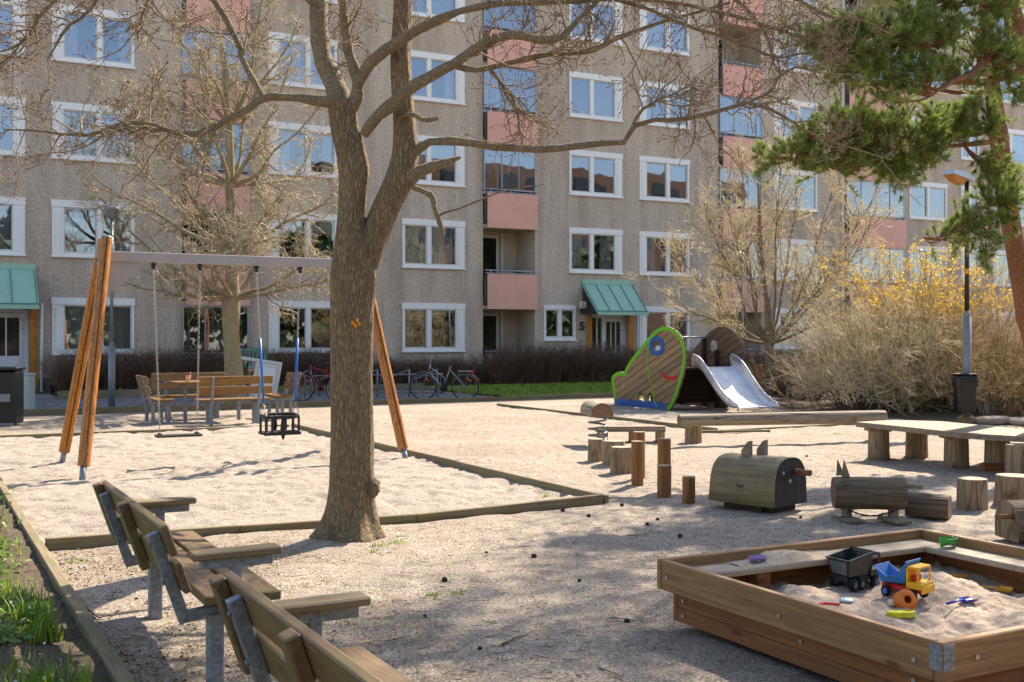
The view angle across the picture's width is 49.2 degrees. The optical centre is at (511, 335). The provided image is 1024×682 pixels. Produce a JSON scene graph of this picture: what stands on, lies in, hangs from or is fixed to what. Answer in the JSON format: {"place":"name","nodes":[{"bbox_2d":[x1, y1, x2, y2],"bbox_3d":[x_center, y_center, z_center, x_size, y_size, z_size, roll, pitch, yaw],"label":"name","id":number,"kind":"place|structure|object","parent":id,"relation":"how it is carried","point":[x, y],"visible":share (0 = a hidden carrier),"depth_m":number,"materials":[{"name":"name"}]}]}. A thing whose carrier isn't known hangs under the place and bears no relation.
{"place":"outdoors","nodes":[
{"label":"outdoors","id":0,"kind":"place"},
{"bbox_2d":[0,493,111,681],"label":"planting soil","id":1,"kind":"structure","parent":0,"point":[72,634],"depth_m":5.88,"materials":[{"name":"soil"}]},
{"bbox_2d":[0,515,50,679],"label":"ground cover","id":2,"kind":"object","parent":1,"relation":"on","point":[11,628],"visible":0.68,"depth_m":6.32,"materials":[{"name":"green plant"}]},
{"bbox_2d":[0,526,93,681],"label":"grass","id":3,"kind":"structure","parent":1,"relation":"on","point":[39,629],"depth_m":5.81,"materials":[{"name":"plant"}]},
{"bbox_2d":[44,396,374,407],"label":"path paving","id":4,"kind":"structure","parent":0,"point":[175,402],"depth_m":26.12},
{"bbox_2d":[294,356,329,400],"bbox_3d":[-4.611,1.071,26.966,1.776,1.098,0.589,0,-6,30],"label":"bicycle","id":5,"kind":"object","parent":4,"relation":"on","point":[321,389],"visible":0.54,"depth_m":27.03,"materials":[{"name":"silver metal"}]},
{"bbox_2d":[35,390,490,408],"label":"path","id":6,"kind":"structure","parent":0,"point":[40,402],"depth_m":28.72,"materials":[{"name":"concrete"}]},
{"bbox_2d":[24,373,35,408],"bbox_3d":[-10.197,1.195,23.107,0.560,0.810,0.440,0,0,-6],"label":"electric cabinet","id":7,"kind":"object","parent":6,"relation":"on","point":[29,390],"visible":0.38,"depth_m":22.97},
{"bbox_2d":[103,206,119,406],"bbox_3d":[-8.672,-0.600,24.202,0.340,4.400,0.335,0,0,0],"label":"lamp post","id":8,"kind":"object","parent":6,"relation":"on","point":[111,213],"visible":0.91,"depth_m":24.15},
{"bbox_2d":[58,383,424,398],"bbox_3d":[-6.969,1.516,30.339,9.994,0.251,0.102,0,0,-28],"label":"timber edging","id":9,"kind":"object","parent":6,"relation":"on","point":[118,393],"visible":0.23,"depth_m":29.14,"materials":[{"name":"brown wood"}]},
{"bbox_2d":[286,369,444,396],"bbox_3d":[-3.765,1.234,28.791,4.062,0.731,0.137,0,0,-7],"label":"bicycle rack","id":10,"kind":"object","parent":6,"relation":"on","point":[384,392],"visible":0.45,"depth_m":28.88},
{"bbox_2d":[409,356,479,397],"bbox_3d":[-1.687,1.075,27.747,1.776,1.088,0.562,0,5,8],"label":"bicycle","id":11,"kind":"object","parent":6,"relation":"on","point":[444,387],"visible":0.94,"depth_m":27.74,"materials":[{"name":"black metal"}]},
{"bbox_2d":[0,426,577,544],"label":"swing pit sand","id":12,"kind":"structure","parent":0,"point":[238,476],"depth_m":12.35,"materials":[{"name":"sand"}]},
{"bbox_2d":[59,235,407,479],"bbox_3d":[-3.535,0.262,14.286,4.027,2.928,1.986,0,0,-28],"label":"swing set","id":13,"kind":"object","parent":12,"relation":"on","point":[112,271],"visible":0.62,"depth_m":13.79,"materials":[{"name":"brown wood"}]},
{"bbox_2d":[151,263,201,437],"bbox_3d":[-4.146,0.178,13.870,0.618,2.152,0.228,0,0,-28],"label":"swing","id":14,"kind":"object","parent":13,"relation":"hanging from","point":[159,434],"visible":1,"depth_m":13.80,"materials":[{"name":"metal"}]},
{"bbox_2d":[254,266,301,439],"bbox_3d":[-3.014,0.221,14.495,0.628,2.238,0.373,0,0,-28],"label":"swing","id":15,"kind":"object","parent":13,"relation":"hanging from","point":[283,431],"visible":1,"depth_m":14.42,"materials":[{"name":"black rubber"}]},
{"bbox_2d":[0,376,1023,681],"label":"ground","id":16,"kind":"structure","parent":0,"point":[528,442],"depth_m":8.20,"materials":[{"name":"sand"}]},
{"bbox_2d":[0,366,25,425],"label":"storage box","id":17,"kind":"object","parent":16,"relation":"on","point":[11,395],"visible":1,"depth_m":19.68,"materials":[{"name":"black plastic"}]},
{"bbox_2d":[0,477,134,681],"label":"timber edging","id":18,"kind":"object","parent":16,"relation":"on","point":[102,647],"visible":0.79,"depth_m":6.47,"materials":[{"name":"brown wood"}]},
{"bbox_2d":[0,424,288,437],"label":"timber edging","id":19,"kind":"object","parent":16,"relation":"on","point":[97,432],"visible":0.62,"depth_m":18.19,"materials":[{"name":"brown wood"}]},
{"bbox_2d":[135,375,174,424],"bbox_3d":[-6.519,1.194,20.348,0.538,0.933,0.950,0,0,-28],"label":"picnic bench","id":20,"kind":"object","parent":16,"relation":"on","point":[151,401],"visible":0.84,"depth_m":20.15,"materials":[{"name":"brown wood"}]},
{"bbox_2d":[24,401,330,415],"bbox_3d":[-8.891,1.554,22.647,10.894,0.165,0.125,0,0,-28],"label":"timber edging","id":21,"kind":"object","parent":16,"relation":"on","point":[99,410],"visible":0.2,"depth_m":23.43,"materials":[{"name":"brown wood"}]},
{"bbox_2d":[92,480,281,681],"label":"park bench","id":22,"kind":"object","parent":16,"relation":"on","point":[176,563],"visible":0.89,"depth_m":5.17,"materials":[{"name":"brown wood"}]},
{"bbox_2d":[151,372,231,419],"bbox_3d":[-6.209,1.194,21.638,1.420,0.933,0.538,0,0,-28],"label":"picnic bench","id":23,"kind":"object","parent":16,"relation":"on","point":[165,386],"visible":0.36,"depth_m":21.65,"materials":[{"name":"brown wood"}]},
{"bbox_2d":[167,380,243,421],"bbox_3d":[-5.635,1.235,20.997,1.500,0.770,0.736,0,0,-28],"label":"picnic table","id":24,"kind":"object","parent":16,"relation":"on","point":[185,383],"visible":0.56,"depth_m":20.74,"materials":[{"name":"brown wood"}]},
{"bbox_2d":[47,0,363,403],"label":"bare tree","id":25,"kind":"object","parent":16,"relation":"on","point":[230,295],"visible":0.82,"depth_m":24.83,"materials":[{"name":"beige plant"}]},
{"bbox_2d":[193,375,272,425],"bbox_3d":[-5.034,1.194,20.200,1.320,0.933,0.538,0,0,-28],"label":"picnic bench","id":26,"kind":"object","parent":16,"relation":"on","point":[212,390],"visible":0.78,"depth_m":20.05,"materials":[{"name":"brown wood"}]},
{"bbox_2d":[224,356,281,399],"bbox_3d":[-6.389,1.093,27.605,1.387,1.226,0.398,0,0,-8],"label":"window frame","id":27,"kind":"object","parent":16,"relation":"on","point":[273,368],"visible":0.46,"depth_m":27.72,"materials":[{"name":"white paint"}]},
{"bbox_2d":[54,536,494,681],"bbox_3d":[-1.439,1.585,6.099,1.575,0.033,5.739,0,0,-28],"label":"leaf litter","id":28,"kind":"object","parent":16,"relation":"on","point":[120,651],"visible":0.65,"depth_m":5.98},
{"bbox_2d":[264,372,300,415],"bbox_3d":[-4.463,1.194,21.744,0.538,0.933,0.850,0,0,-28],"label":"picnic bench","id":29,"kind":"object","parent":16,"relation":"on","point":[281,397],"visible":0.77,"depth_m":21.67,"materials":[{"name":"brown wood"}]},
{"bbox_2d":[208,571,412,681],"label":"park bench","id":30,"kind":"object","parent":16,"relation":"on","point":[279,640],"visible":1,"depth_m":3.72,"materials":[{"name":"brown wood"}]},
{"bbox_2d":[45,494,602,550],"bbox_3d":[-1.311,1.589,9.500,4.932,0.159,0.055,0,0,-28],"label":"timber edging","id":31,"kind":"object","parent":16,"relation":"on","point":[75,542],"visible":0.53,"depth_m":9.60,"materials":[{"name":"brown wood"}]},
{"bbox_2d":[372,352,492,385],"bbox_3d":[-2.739,1.037,35.487,4.591,1.217,2.052,0,0,-28],"label":"hedge","id":32,"kind":"object","parent":16,"relation":"on","point":[443,368],"visible":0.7,"depth_m":35.40,"materials":[{"name":"plant"}]},
{"bbox_2d":[291,423,608,502],"bbox_3d":[-1.455,1.581,15.049,0.056,0.116,9.934,0,0,-28],"label":"timber edging","id":33,"kind":"object","parent":16,"relation":"on","point":[495,473],"visible":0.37,"depth_m":12.94,"materials":[{"name":"brown wood"}]},
{"bbox_2d":[0,0,926,542],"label":"maple tree","id":34,"kind":"object","parent":16,"relation":"on","point":[350,510],"visible":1,"depth_m":8.79,"materials":[{"name":"brown plant"}]},
{"bbox_2d":[373,393,613,404],"bbox_3d":[-0.319,1.564,27.396,8.094,0.149,0.114,0,0,-28],"label":"timber edging","id":35,"kind":"object","parent":16,"relation":"on","point":[476,399],"visible":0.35,"depth_m":27.29,"materials":[{"name":"brown wood"}]},
{"bbox_2d":[0,0,1023,393],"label":"apartment building","id":36,"kind":"structure","parent":16,"relation":"on","point":[562,246],"depth_m":37.51,"materials":[{"name":"concrete"}]},
{"bbox_2d":[0,313,23,365],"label":"entrance door","id":37,"kind":"structure","parent":36,"relation":"in","point":[11,324],"depth_m":30.63,"materials":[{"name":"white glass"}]},
{"bbox_2d":[0,196,25,255],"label":"window","id":38,"kind":"structure","parent":36,"relation":"in","point":[12,213],"depth_m":30.53,"materials":[{"name":"white paint"}]},
{"bbox_2d":[0,96,25,156],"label":"window","id":39,"kind":"structure","parent":36,"relation":"in","point":[19,124],"depth_m":30.50,"materials":[{"name":"white paint"}]},
{"bbox_2d":[0,0,25,57],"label":"window","id":40,"kind":"structure","parent":36,"relation":"in","point":[5,4],"depth_m":30.51,"materials":[{"name":"white paint"}]},
{"bbox_2d":[51,297,134,354],"bbox_3d":[-11.827,-0.250,31.558,2.250,1.600,0.360,0,0,-28],"label":"window","id":41,"kind":"structure","parent":36,"relation":"in","point":[67,313],"depth_m":31.51,"materials":[{"name":"white paint"}]},
{"bbox_2d":[51,199,134,257],"bbox_3d":[-11.827,-2.970,31.558,2.250,1.600,0.360,0,0,-28],"label":"window","id":42,"kind":"structure","parent":36,"relation":"in","point":[68,223],"depth_m":31.43,"materials":[{"name":"white paint"}]},
{"bbox_2d":[51,101,134,164],"bbox_3d":[-11.827,-5.690,31.558,2.250,1.600,0.360,0,0,-28],"label":"window","id":43,"kind":"structure","parent":36,"relation":"in","point":[67,108],"depth_m":31.51,"materials":[{"name":"white paint"}]},
{"bbox_2d":[51,3,135,69],"bbox_3d":[-11.827,-8.410,31.558,2.250,1.600,0.360,0,0,-28],"label":"window","id":44,"kind":"structure","parent":36,"relation":"in","point":[62,53],"depth_m":31.49,"materials":[{"name":"white paint"}]},
{"bbox_2d":[268,301,329,353],"bbox_3d":[-6.422,-0.250,34.372,2.220,1.600,0.170,0,0,-28],"label":"window","id":45,"kind":"structure","parent":36,"relation":"in","point":[274,326],"depth_m":34.20,"materials":[{"name":"white paint"}]},
{"bbox_2d":[269,212,336,257],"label":"window","id":46,"kind":"structure","parent":36,"relation":"in","point":[329,228],"depth_m":34.51,"materials":[{"name":"white paint"}]},
{"bbox_2d":[268,121,337,178],"bbox_3d":[-6.467,-5.690,34.455,2.220,1.600,0.360,0,0,-28],"label":"window","id":47,"kind":"structure","parent":36,"relation":"in","point":[327,149],"depth_m":34.40,"materials":[{"name":"white paint"}]},
{"bbox_2d":[268,31,337,90],"bbox_3d":[-6.467,-8.410,34.456,2.220,1.600,0.360,0,0,-28],"label":"window","id":48,"kind":"structure","parent":36,"relation":"in","point":[317,81],"depth_m":34.42,"materials":[{"name":"white paint"}]},
{"bbox_2d":[401,303,465,352],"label":"window","id":49,"kind":"structure","parent":36,"relation":"in","point":[459,309],"depth_m":36.43,"materials":[{"name":"white paint"}]},
{"bbox_2d":[401,218,465,269],"bbox_3d":[-2.596,-2.970,36.549,2.280,1.600,0.360,0,0,-28],"label":"window","id":50,"kind":"structure","parent":36,"relation":"in","point":[424,246],"depth_m":36.54,"materials":[{"name":"white paint"}]},
{"bbox_2d":[411,50,465,105],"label":"window","id":51,"kind":"structure","parent":36,"relation":"in","point":[459,99],"depth_m":36.65,"materials":[{"name":"white paint"}]},
{"bbox_2d":[412,0,464,23],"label":"window","id":52,"kind":"structure","parent":36,"relation":"in","point":[435,7],"depth_m":36.76,"materials":[{"name":"white paint"}]},
{"bbox_2d":[416,135,465,187],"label":"window","id":53,"kind":"structure","parent":36,"relation":"in","point":[432,153],"depth_m":36.75,"materials":[{"name":"white paint"}]},
{"bbox_2d":[543,305,576,340],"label":"window","id":54,"kind":"structure","parent":36,"relation":"in","point":[558,308],"depth_m":38.72,"materials":[{"name":"white paint"}]},
{"bbox_2d":[568,227,623,274],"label":"window","id":55,"kind":"structure","parent":36,"relation":"in","point":[575,234],"depth_m":39.47,"materials":[{"name":"white paint"}]},
{"bbox_2d":[568,150,623,198],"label":"window","id":56,"kind":"structure","parent":36,"relation":"in","point":[617,158],"depth_m":39.38,"materials":[{"name":"white paint"}]},
{"bbox_2d":[568,71,623,122],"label":"window","id":57,"kind":"structure","parent":36,"relation":"in","point":[599,96],"depth_m":39.74,"materials":[{"name":"white paint"}]},
{"bbox_2d":[569,1,623,46],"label":"window","id":58,"kind":"structure","parent":36,"relation":"in","point":[607,18],"depth_m":39.76,"materials":[{"name":"white paint"}]},
{"bbox_2d":[604,318,623,363],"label":"entrance door","id":59,"kind":"structure","parent":36,"relation":"in","point":[613,327],"depth_m":40.04,"materials":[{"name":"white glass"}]},
{"bbox_2d":[639,6,689,56],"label":"window","id":60,"kind":"structure","parent":36,"relation":"in","point":[653,46],"depth_m":40.94,"materials":[{"name":"white paint"}]},
{"bbox_2d":[639,306,690,350],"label":"window","id":61,"kind":"structure","parent":36,"relation":"in","point":[642,318],"depth_m":40.59,"materials":[{"name":"white paint"}]},
{"bbox_2d":[639,231,690,276],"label":"window","id":62,"kind":"structure","parent":36,"relation":"in","point":[646,238],"depth_m":40.87,"materials":[{"name":"white paint"}]},
{"bbox_2d":[639,156,690,203],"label":"window","id":63,"kind":"structure","parent":36,"relation":"in","point":[643,160],"depth_m":40.80,"materials":[{"name":"white paint"}]},
{"bbox_2d":[639,80,690,129],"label":"window","id":64,"kind":"structure","parent":36,"relation":"in","point":[646,114],"depth_m":40.83,"materials":[{"name":"white paint"}]},
{"bbox_2d":[774,238,817,280],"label":"window","id":65,"kind":"structure","parent":36,"relation":"in","point":[783,241],"depth_m":43.90,"materials":[{"name":"white paint"}]},
{"bbox_2d":[774,98,817,140],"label":"window","id":66,"kind":"structure","parent":36,"relation":"in","point":[805,111],"depth_m":43.98,"materials":[{"name":"white paint"}]},
{"bbox_2d":[774,168,818,211],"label":"window","id":67,"kind":"structure","parent":36,"relation":"in","point":[782,173],"depth_m":43.91,"materials":[{"name":"white paint"}]},
{"bbox_2d":[909,182,947,220],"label":"window","id":68,"kind":"structure","parent":36,"relation":"in","point":[932,190],"depth_m":47.69,"materials":[{"name":"white paint"}]},
{"bbox_2d":[1008,129,1023,165],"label":"window","id":69,"kind":"structure","parent":36,"relation":"in","point":[1016,139],"depth_m":50.25,"materials":[{"name":"white paint"}]},
{"bbox_2d":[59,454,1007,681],"bbox_3d":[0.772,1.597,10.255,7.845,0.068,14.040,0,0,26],"label":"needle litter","id":70,"kind":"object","parent":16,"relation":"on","point":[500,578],"visible":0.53,"depth_m":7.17,"materials":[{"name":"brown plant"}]},
{"bbox_2d":[472,335,638,384],"bbox_3d":[1.728,0.889,37.615,6.819,1.806,2.907,0,0,-28],"label":"hedge","id":71,"kind":"object","parent":16,"relation":"on","point":[580,368],"visible":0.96,"depth_m":36.99,"materials":[{"name":"plant"}]},
{"bbox_2d":[580,399,613,439],"bbox_3d":[1.244,1.279,16.457,0.332,0.630,0.950,0,0,-6],"label":"spring rocker","id":72,"kind":"object","parent":16,"relation":"on","point":[594,408],"visible":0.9,"depth_m":16.22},
{"bbox_2d":[497,403,717,429],"bbox_3d":[1.543,1.591,22.064,0.060,0.099,7.844,0,0,-28],"label":"timber edging","id":73,"kind":"object","parent":16,"relation":"on","point":[669,424],"visible":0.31,"depth_m":21.10,"materials":[{"name":"brown wood"}]},
{"bbox_2d":[610,446,630,473],"bbox_3d":[1.286,1.463,13.164,0.260,0.308,0.255,0,0,-43],"label":"log stump","id":74,"kind":"object","parent":16,"relation":"on","point":[620,461],"visible":0.88,"depth_m":13.06,"materials":[{"name":"brown wood"}]},
{"bbox_2d":[596,426,665,441],"bbox_3d":[1.788,1.492,16.941,1.050,0.235,0.260,0,0,-3],"label":"plank bench","id":75,"kind":"object","parent":16,"relation":"on","point":[659,431],"visible":0.66,"depth_m":16.83,"materials":[{"name":"brown wood"}]},
{"bbox_2d":[631,440,643,485],"bbox_3d":[1.350,1.382,12.040,0.130,0.492,0.139,0,0,-12],"label":"log stump","id":76,"kind":"object","parent":16,"relation":"on","point":[636,462],"visible":0.99,"depth_m":11.98,"materials":[{"name":"brown wood"}]},
{"bbox_2d":[657,438,670,464],"bbox_3d":[1.568,1.346,11.514,0.136,0.572,0.134,0,0,3],"label":"log stump","id":77,"kind":"object","parent":16,"relation":"on","point":[663,450],"visible":0.41,"depth_m":11.46,"materials":[{"name":"brown wood"}]},
{"bbox_2d":[657,464,670,497],"bbox_3d":[1.521,1.456,11.161,0.140,0.324,0.135,0,0,19],"label":"log stump","id":78,"kind":"object","parent":16,"relation":"on","point":[663,480],"visible":1,"depth_m":11.10,"materials":[{"name":"brown wood"}]},
{"bbox_2d":[682,476,694,503],"bbox_3d":[1.696,1.481,10.704,0.122,0.268,0.130,0,0,34],"label":"log stump","id":79,"kind":"object","parent":16,"relation":"on","point":[688,489],"visible":1,"depth_m":10.65,"materials":[{"name":"brown wood"}]},
{"bbox_2d":[510,401,902,429],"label":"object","id":80,"kind":"structure","parent":16,"relation":"on","point":[645,413],"depth_m":22.99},
{"bbox_2d":[611,326,778,411],"bbox_3d":[3.914,0.751,24.247,1.579,1.887,3.993,0,0,-28],"label":"whale slide","id":81,"kind":"object","parent":80,"relation":"on","point":[669,375],"visible":0.98,"depth_m":24.12,"materials":[{"name":"brown wood"}]},
{"bbox_2d":[708,440,811,512],"bbox_3d":[2.317,1.300,10.248,0.880,0.660,0.553,0,0,45],"label":"spring animal","id":82,"kind":"object","parent":16,"relation":"on","point":[761,481],"visible":0.98,"depth_m":10.11},
{"bbox_2d":[687,344,833,377],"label":"hedge","id":83,"kind":"object","parent":16,"relation":"on","point":[748,359],"visible":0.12,"depth_m":41.39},
{"bbox_2d":[622,82,918,395],"bbox_3d":[6.577,-2.233,27.622,7.828,7.763,4.680,0,0,0],"label":"young tree","id":84,"kind":"object","parent":16,"relation":"on","point":[769,325],"visible":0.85,"depth_m":27.42,"materials":[{"name":"beige plant"}]},
{"bbox_2d":[677,410,887,425],"bbox_3d":[4.067,1.394,16.669,3.350,0.512,0.260,0,0,-13],"label":"balance log","id":85,"kind":"object","parent":16,"relation":"on","point":[802,418],"visible":0.89,"depth_m":16.60,"materials":[{"name":"brown wood"}]},
{"bbox_2d":[640,391,995,422],"bbox_3d":[13.086,1.553,28.675,17.700,0.194,10.000,0,0,-28],"label":"bush bed","id":86,"kind":"object","parent":16,"relation":"on","point":[924,415],"visible":0.12,"depth_m":23.44,"materials":[{"name":"soil"}]},
{"bbox_2d":[751,353,848,400],"bbox_3d":[7.107,0.960,27.531,2.857,1.535,2.704,0,0,30],"label":"bush","id":87,"kind":"object","parent":86,"relation":"on","point":[781,387],"visible":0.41,"depth_m":27.24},
{"bbox_2d":[748,272,1019,414],"bbox_3d":[7.924,0.171,23.481,5.306,3.075,5.491,0,0,29],"label":"bush","id":88,"kind":"object","parent":86,"relation":"on","point":[867,355],"visible":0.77,"depth_m":22.63,"materials":[{"name":"beige plant"}]},
{"bbox_2d":[788,211,1020,407],"bbox_3d":[8.920,-0.536,24.182,5.876,4.284,5.414,0,0,0],"label":"bush","id":89,"kind":"object","parent":86,"relation":"on","point":[937,279],"visible":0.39,"depth_m":23.78,"materials":[{"name":"yellow plant"}]},
{"bbox_2d":[850,270,1023,416],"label":"bush","id":90,"kind":"object","parent":86,"relation":"on","point":[1011,374],"visible":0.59,"depth_m":21.81,"materials":[{"name":"plant"}]},
{"bbox_2d":[867,242,1023,401],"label":"bush","id":91,"kind":"object","parent":86,"relation":"on","point":[973,291],"visible":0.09,"depth_m":25.80,"materials":[{"name":"plant"}]},
{"bbox_2d":[657,528,1023,681],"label":"sandbox","id":92,"kind":"object","parent":16,"relation":"on","point":[714,593],"visible":0.93,"depth_m":5.50,"materials":[{"name":"wood"}]},
{"bbox_2d":[771,560,1023,639],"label":"play sand","id":93,"kind":"structure","parent":92,"relation":"in","point":[939,618],"depth_m":5.99,"materials":[{"name":"sand"}]},
{"bbox_2d":[825,546,879,591],"bbox_3d":[1.982,1.344,6.451,0.306,0.221,0.179,0,0,-32],"label":"toy wagon","id":94,"kind":"object","parent":93,"relation":"on","point":[853,567],"visible":0.99,"depth_m":6.40,"materials":[{"name":"plastic"}]},
{"bbox_2d":[873,558,934,598],"bbox_3d":[2.159,1.333,6.146,0.161,0.211,0.283,0,0,-42],"label":"toy truck","id":95,"kind":"object","parent":93,"relation":"on","point":[907,575],"visible":0.92,"depth_m":6.10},
{"bbox_2d":[891,589,916,609],"bbox_3d":[2.098,1.418,5.997,0.116,0.125,0.123,0,0,-10],"label":"toy bucket","id":96,"kind":"object","parent":93,"relation":"on","point":[904,598],"visible":0.98,"depth_m":5.96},
{"bbox_2d":[831,459,922,524],"bbox_3d":[3.159,1.347,9.619,0.773,0.545,0.370,0,0,7],"label":"log animal","id":97,"kind":"object","parent":16,"relation":"on","point":[849,494],"visible":0.99,"depth_m":9.56},
{"bbox_2d":[747,0,1023,347],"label":"pine tree","id":98,"kind":"object","parent":16,"relation":"on","point":[937,132],"visible":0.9,"depth_m":14.91,"materials":[{"name":"green plant"}]},
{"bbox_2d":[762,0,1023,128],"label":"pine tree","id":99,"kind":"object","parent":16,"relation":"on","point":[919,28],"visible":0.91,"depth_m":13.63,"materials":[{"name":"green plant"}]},
{"bbox_2d":[905,492,951,518],"bbox_3d":[3.677,1.493,9.863,0.360,0.195,0.231,0,0,30],"label":"half log","id":100,"kind":"object","parent":16,"relation":"on","point":[929,505],"visible":0.94,"depth_m":9.78,"materials":[{"name":"brown wood"}]},
{"bbox_2d":[856,420,1023,468],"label":"plank bench","id":101,"kind":"object","parent":16,"relation":"on","point":[956,436],"visible":0.81,"depth_m":13.62,"materials":[{"name":"brown wood"}]},
{"bbox_2d":[941,169,976,423],"bbox_3d":[8.147,-0.667,20.311,0.783,4.634,0.373,0,0,-34],"label":"lamp post","id":102,"kind":"object","parent":16,"relation":"on","point":[956,177],"visible":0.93,"depth_m":20.36,"materials":[{"name":"black metal"}]},
{"bbox_2d":[950,373,979,412],"bbox_3d":[8.218,1.046,20.275,0.420,0.709,0.321,0,0,0],"label":"trash bin","id":103,"kind":"object","parent":102,"relation":"attached to","point":[964,391],"visible":1,"depth_m":20.14,"materials":[{"name":"black plastic"}]},
{"bbox_2d":[956,476,987,510],"bbox_3d":[4.220,1.463,10.257,0.275,0.309,0.283,0,0,-40],"label":"log stump","id":104,"kind":"object","parent":16,"relation":"on","point":[971,493],"visible":0.96,"depth_m":10.14,"materials":[{"name":"brown wood"}]},
{"bbox_2d":[993,473,1023,505],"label":"log stump","id":105,"kind":"object","parent":16,"relation":"on","point":[1009,486],"visible":0.83,"depth_m":10.43,"materials":[{"name":"brown wood"}]},
{"bbox_2d":[994,500,1023,543],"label":"spring animal","id":106,"kind":"object","parent":16,"relation":"on","point":[1009,519],"visible":0.99,"depth_m":8.60},
{"bbox_2d":[1005,443,1023,473],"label":"log stump","id":107,"kind":"object","parent":16,"relation":"on","point":[1014,457],"visible":0.72,"depth_m":12.45,"materials":[{"name":"brown wood"}]},
{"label":"hedge bed","id":108,"kind":"structure","parent":16,"relation":"on","visible":0},
{"bbox_2d":[32,342,379,394],"bbox_3d":[-8.510,0.864,32.124,9.954,1.484,2.781,0,0,-28],"label":"hedge","id":109,"kind":"object","parent":108,"relation":"on","point":[206,361],"visible":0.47,"depth_m":31.22,"materials":[{"name":"plant"}]},
{"bbox_2d":[425,381,776,395],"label":"lawn grass","id":110,"kind":"structure","parent":0,"point":[516,389],"depth_m":32.31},
{"bbox_2d":[725,549,826,568],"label":"spilled sand","id":111,"kind":"structure","parent":0,"point":[779,557],"depth_m":6.42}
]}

